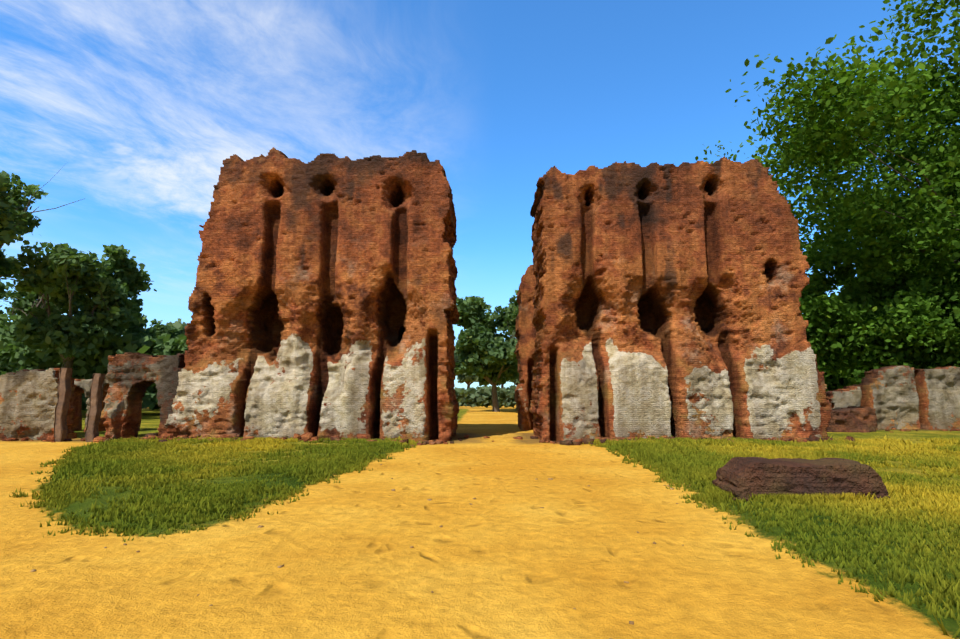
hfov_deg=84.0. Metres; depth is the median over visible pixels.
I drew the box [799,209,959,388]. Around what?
tree
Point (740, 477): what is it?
stone
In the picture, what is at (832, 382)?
bushes
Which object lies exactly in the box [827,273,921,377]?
low tree limbs
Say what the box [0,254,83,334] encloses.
tree
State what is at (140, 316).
tree limbs
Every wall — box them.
[0,368,76,439]
[73,379,141,431]
[165,147,459,441]
[514,265,535,430]
[529,156,831,441]
[826,365,959,429]
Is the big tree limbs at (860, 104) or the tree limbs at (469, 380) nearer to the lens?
the big tree limbs at (860, 104)
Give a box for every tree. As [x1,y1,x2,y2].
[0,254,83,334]
[122,319,184,338]
[453,290,518,411]
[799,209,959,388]
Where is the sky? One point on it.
(140, 106)
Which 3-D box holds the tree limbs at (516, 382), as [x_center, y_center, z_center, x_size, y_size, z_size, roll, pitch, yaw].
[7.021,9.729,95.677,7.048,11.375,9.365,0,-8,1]
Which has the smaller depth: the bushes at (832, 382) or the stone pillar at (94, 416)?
the stone pillar at (94, 416)
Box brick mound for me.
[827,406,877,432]
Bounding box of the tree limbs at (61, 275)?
[0,242,156,367]
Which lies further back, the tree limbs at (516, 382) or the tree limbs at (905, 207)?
the tree limbs at (516, 382)
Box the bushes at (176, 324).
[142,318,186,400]
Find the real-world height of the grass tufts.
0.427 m
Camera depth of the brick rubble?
18.04 m
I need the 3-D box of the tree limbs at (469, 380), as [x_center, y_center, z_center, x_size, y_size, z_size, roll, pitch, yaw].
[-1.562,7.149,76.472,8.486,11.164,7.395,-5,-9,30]
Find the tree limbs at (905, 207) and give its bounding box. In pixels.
[837,153,956,269]
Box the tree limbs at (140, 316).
[115,312,147,335]
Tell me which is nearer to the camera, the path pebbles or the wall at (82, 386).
the path pebbles
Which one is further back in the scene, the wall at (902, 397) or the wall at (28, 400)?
the wall at (902, 397)
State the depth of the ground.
5.34 m
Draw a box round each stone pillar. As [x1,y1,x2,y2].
[54,368,72,441]
[85,373,104,441]
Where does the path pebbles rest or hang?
on the ground
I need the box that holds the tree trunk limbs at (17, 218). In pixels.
[0,169,82,277]
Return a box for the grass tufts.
[9,434,959,637]
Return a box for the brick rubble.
[2,427,959,446]
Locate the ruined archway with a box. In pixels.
[101,352,184,439]
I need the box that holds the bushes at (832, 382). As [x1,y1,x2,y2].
[817,351,861,390]
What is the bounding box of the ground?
[0,401,959,638]
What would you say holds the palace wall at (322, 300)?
on the ground
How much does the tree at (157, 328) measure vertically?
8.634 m
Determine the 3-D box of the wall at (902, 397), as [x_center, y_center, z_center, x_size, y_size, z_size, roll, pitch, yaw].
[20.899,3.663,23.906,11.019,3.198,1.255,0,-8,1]
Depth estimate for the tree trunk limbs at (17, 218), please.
32.72 m
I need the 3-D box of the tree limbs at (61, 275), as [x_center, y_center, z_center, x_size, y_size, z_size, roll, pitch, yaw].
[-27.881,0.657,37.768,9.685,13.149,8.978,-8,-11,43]
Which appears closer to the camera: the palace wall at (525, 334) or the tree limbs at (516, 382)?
the palace wall at (525, 334)
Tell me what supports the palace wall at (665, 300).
on the ground
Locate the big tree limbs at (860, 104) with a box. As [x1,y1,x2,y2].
[695,0,959,287]
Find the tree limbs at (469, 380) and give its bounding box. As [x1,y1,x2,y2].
[454,334,483,388]
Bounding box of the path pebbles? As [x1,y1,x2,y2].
[30,464,683,638]
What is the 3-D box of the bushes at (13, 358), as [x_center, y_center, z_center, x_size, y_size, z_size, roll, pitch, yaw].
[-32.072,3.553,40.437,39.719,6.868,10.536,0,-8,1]
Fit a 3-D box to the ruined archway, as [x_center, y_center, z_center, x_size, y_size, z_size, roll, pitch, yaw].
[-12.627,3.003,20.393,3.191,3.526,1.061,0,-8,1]
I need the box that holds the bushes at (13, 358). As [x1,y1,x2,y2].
[0,326,187,410]
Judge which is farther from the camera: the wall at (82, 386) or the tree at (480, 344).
the tree at (480, 344)
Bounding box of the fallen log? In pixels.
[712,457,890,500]
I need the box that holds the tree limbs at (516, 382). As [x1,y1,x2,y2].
[508,377,519,385]
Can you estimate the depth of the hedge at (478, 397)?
64.52 m
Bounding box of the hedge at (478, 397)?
[454,385,515,407]
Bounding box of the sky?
[0,0,959,389]
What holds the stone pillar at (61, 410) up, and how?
on the ground

